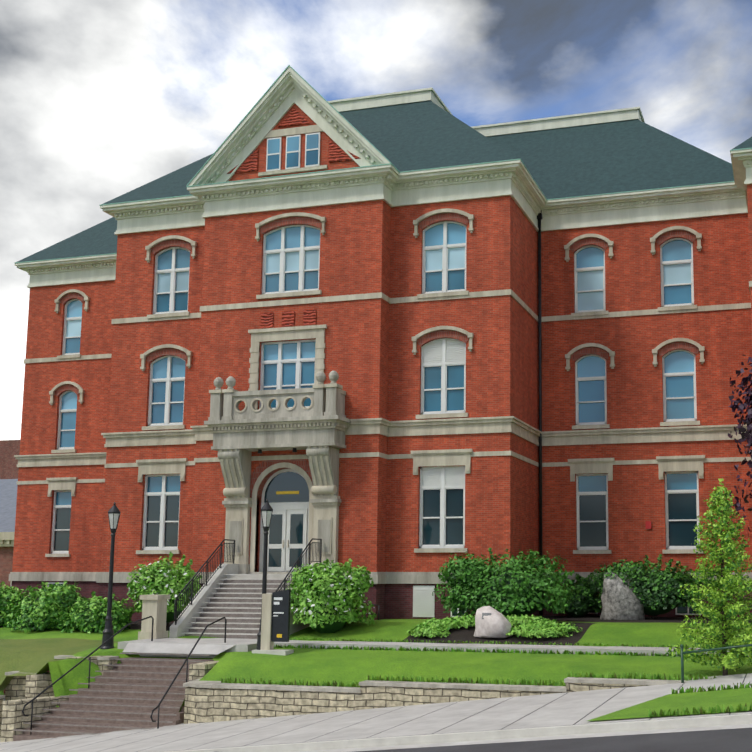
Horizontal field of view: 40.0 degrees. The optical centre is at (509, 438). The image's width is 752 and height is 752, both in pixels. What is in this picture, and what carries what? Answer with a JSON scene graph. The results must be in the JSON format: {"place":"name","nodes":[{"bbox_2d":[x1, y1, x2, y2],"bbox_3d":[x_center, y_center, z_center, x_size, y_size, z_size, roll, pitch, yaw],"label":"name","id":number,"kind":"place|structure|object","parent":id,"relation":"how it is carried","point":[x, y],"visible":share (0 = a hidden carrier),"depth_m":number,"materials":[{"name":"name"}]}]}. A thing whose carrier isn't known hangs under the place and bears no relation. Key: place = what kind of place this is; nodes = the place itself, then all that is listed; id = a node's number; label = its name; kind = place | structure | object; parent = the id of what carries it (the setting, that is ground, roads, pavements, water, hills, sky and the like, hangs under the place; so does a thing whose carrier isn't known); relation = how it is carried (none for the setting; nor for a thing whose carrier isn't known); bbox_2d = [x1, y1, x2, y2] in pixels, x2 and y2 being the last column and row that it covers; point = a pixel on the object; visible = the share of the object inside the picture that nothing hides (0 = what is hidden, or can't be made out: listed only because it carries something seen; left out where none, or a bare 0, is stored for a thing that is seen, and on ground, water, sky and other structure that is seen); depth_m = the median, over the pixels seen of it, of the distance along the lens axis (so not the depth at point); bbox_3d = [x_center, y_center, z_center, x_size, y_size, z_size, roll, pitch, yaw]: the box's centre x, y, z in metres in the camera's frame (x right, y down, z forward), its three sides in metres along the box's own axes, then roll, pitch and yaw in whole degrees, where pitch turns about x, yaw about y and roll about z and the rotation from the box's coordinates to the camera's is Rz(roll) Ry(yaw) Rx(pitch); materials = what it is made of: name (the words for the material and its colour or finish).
{"place":"outdoors","nodes":[
{"label":"outdoors","id":0,"kind":"place"},
{"bbox_2d":[0,673,751,751],"bbox_3d":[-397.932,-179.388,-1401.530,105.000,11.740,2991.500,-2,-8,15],"label":"street and sidewalk","id":1,"kind":"structure","parent":0,"point":[612,720],"depth_m":22.06,"materials":[{"name":"concrete"}]},
{"bbox_2d":[680,644,751,682],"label":"handrail","id":2,"kind":"object","parent":1,"relation":"on","point":[695,651],"visible":0.96,"depth_m":25.84,"materials":[{"name":"metal"}]},
{"bbox_2d":[0,616,751,716],"bbox_3d":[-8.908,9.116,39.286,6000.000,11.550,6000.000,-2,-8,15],"label":"lawn","id":3,"kind":"structure","parent":0,"point":[23,653],"depth_m":31.70,"materials":[{"name":"green plant"}]},
{"bbox_2d":[0,581,37,627],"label":"shrub","id":4,"kind":"object","parent":3,"relation":"on","point":[6,593],"visible":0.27,"depth_m":40.21,"materials":[{"name":"green plant"}]},
{"bbox_2d":[0,440,49,694],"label":"neighbour buildings","id":5,"kind":"structure","parent":3,"relation":"on","point":[9,450],"depth_m":71.41,"materials":[{"name":"brick"}]},
{"bbox_2d":[7,580,90,632],"bbox_3d":[-17.858,6.752,39.764,3.278,2.427,3.035,-6,-9,38],"label":"shrub","id":6,"kind":"object","parent":3,"relation":"on","point":[41,612],"visible":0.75,"depth_m":38.88,"materials":[{"name":"green plant"}]},
{"bbox_2d":[57,591,134,633],"bbox_3d":[-15.670,6.783,38.772,2.921,1.960,2.566,-2,-8,15],"label":"shrub","id":7,"kind":"object","parent":3,"relation":"on","point":[84,614],"visible":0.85,"depth_m":38.06,"materials":[{"name":"green plant"}]},
{"bbox_2d":[100,502,120,648],"bbox_3d":[-13.393,4.651,34.257,0.460,5.080,0.460,-2,-8,15],"label":"lamp post","id":8,"kind":"object","parent":3,"relation":"on","point":[114,512],"visible":0.98,"depth_m":34.18,"materials":[{"name":"black metal"}]},
{"bbox_2d":[13,616,226,740],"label":"stairs","id":9,"kind":"structure","parent":3,"relation":"on","point":[135,693],"depth_m":30.82,"materials":[{"name":"brown concrete"}]},
{"bbox_2d":[127,551,202,626],"bbox_3d":[-13.127,5.826,39.124,2.859,2.994,2.628,-7,-10,42],"label":"bush","id":10,"kind":"object","parent":3,"relation":"on","point":[173,581],"visible":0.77,"depth_m":38.56,"materials":[{"name":"green plant"}]},
{"bbox_2d":[256,499,272,649],"bbox_3d":[-7.865,4.455,32.760,0.460,5.080,0.460,-2,-8,15],"label":"lamp post","id":11,"kind":"object","parent":3,"relation":"on","point":[266,509],"visible":0.62,"depth_m":32.84,"materials":[{"name":"black metal"}]},
{"bbox_2d":[252,589,293,655],"bbox_3d":[-7.497,5.888,32.419,1.170,2.160,0.560,-2,-8,15],"label":"sign","id":12,"kind":"object","parent":3,"relation":"on","point":[275,622],"visible":0.96,"depth_m":32.33,"materials":[{"name":"metal"}]},
{"bbox_2d":[286,558,376,632],"bbox_3d":[-6.447,5.762,36.268,3.364,3.014,2.979,-2,-8,15],"label":"bush","id":13,"kind":"object","parent":3,"relation":"on","point":[328,598],"visible":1,"depth_m":35.73,"materials":[{"name":"green plant"}]},
{"bbox_2d":[0,654,687,741],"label":"retaining wall","id":14,"kind":"structure","parent":3,"relation":"on","point":[210,701],"depth_m":28.77,"materials":[{"name":"stone"}]},
{"bbox_2d":[367,603,379,619],"bbox_3d":[-5.611,6.505,38.405,1.538,0.869,0.044,-2,-8,15],"label":"basement stair rail","id":15,"kind":"object","parent":3,"relation":"on","point":[378,609],"visible":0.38,"depth_m":38.22,"materials":[{"name":"black metal"}]},
{"bbox_2d":[8,65,751,621],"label":"building","id":16,"kind":"structure","parent":3,"relation":"on","point":[402,345],"depth_m":42.03,"materials":[{"name":"red brick"}]},
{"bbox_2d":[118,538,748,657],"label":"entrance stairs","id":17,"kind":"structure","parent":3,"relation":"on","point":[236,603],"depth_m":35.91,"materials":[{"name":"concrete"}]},
{"bbox_2d":[473,606,511,637],"bbox_3d":[-0.538,6.173,34.327,1.345,1.055,1.074,-2,-8,15],"label":"memorial boulder","id":18,"kind":"object","parent":3,"relation":"on","point":[490,622],"visible":0.96,"depth_m":33.96,"materials":[{"name":"stone"}]},
{"bbox_2d":[407,614,582,638],"bbox_3d":[-0.426,6.394,34.871,6.008,0.775,2.838,-2,-8,15],"label":"ground cover","id":19,"kind":"object","parent":3,"relation":"on","point":[531,626],"visible":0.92,"depth_m":34.46,"materials":[{"name":"green plant"}]},
{"bbox_2d":[432,548,574,617],"bbox_3d":[-0.135,5.445,37.114,5.209,2.912,3.429,-2,-8,15],"label":"shrub","id":20,"kind":"object","parent":3,"relation":"on","point":[519,587],"visible":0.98,"depth_m":36.32,"materials":[{"name":"green plant"}]},
{"bbox_2d":[551,574,601,616],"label":"shrub","id":21,"kind":"object","parent":3,"relation":"on","point":[580,604],"visible":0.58,"depth_m":40.28,"materials":[{"name":"green plant"}]},
{"bbox_2d":[600,571,644,619],"bbox_3d":[4.343,6.056,39.049,1.390,1.926,1.588,6,-10,-39],"label":"boulder","id":22,"kind":"object","parent":3,"relation":"on","point":[620,600],"visible":0.75,"depth_m":38.53,"materials":[{"name":"grey stone"}]},
{"bbox_2d":[585,554,707,618],"bbox_3d":[5.327,5.786,39.583,4.865,2.576,3.059,-2,-8,15],"label":"shrub","id":23,"kind":"object","parent":3,"relation":"on","point":[660,590],"visible":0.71,"depth_m":38.82,"materials":[{"name":"green plant"}]},
{"bbox_2d":[664,479,751,675],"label":"young larch tree","id":24,"kind":"object","parent":3,"relation":"on","point":[723,627],"visible":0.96,"depth_m":26.80,"materials":[{"name":"green plant"}]},
{"bbox_2d":[728,355,751,536],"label":"purple plum tree","id":25,"kind":"object","parent":3,"relation":"on","point":[747,435],"visible":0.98,"depth_m":33.85,"materials":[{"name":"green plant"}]},
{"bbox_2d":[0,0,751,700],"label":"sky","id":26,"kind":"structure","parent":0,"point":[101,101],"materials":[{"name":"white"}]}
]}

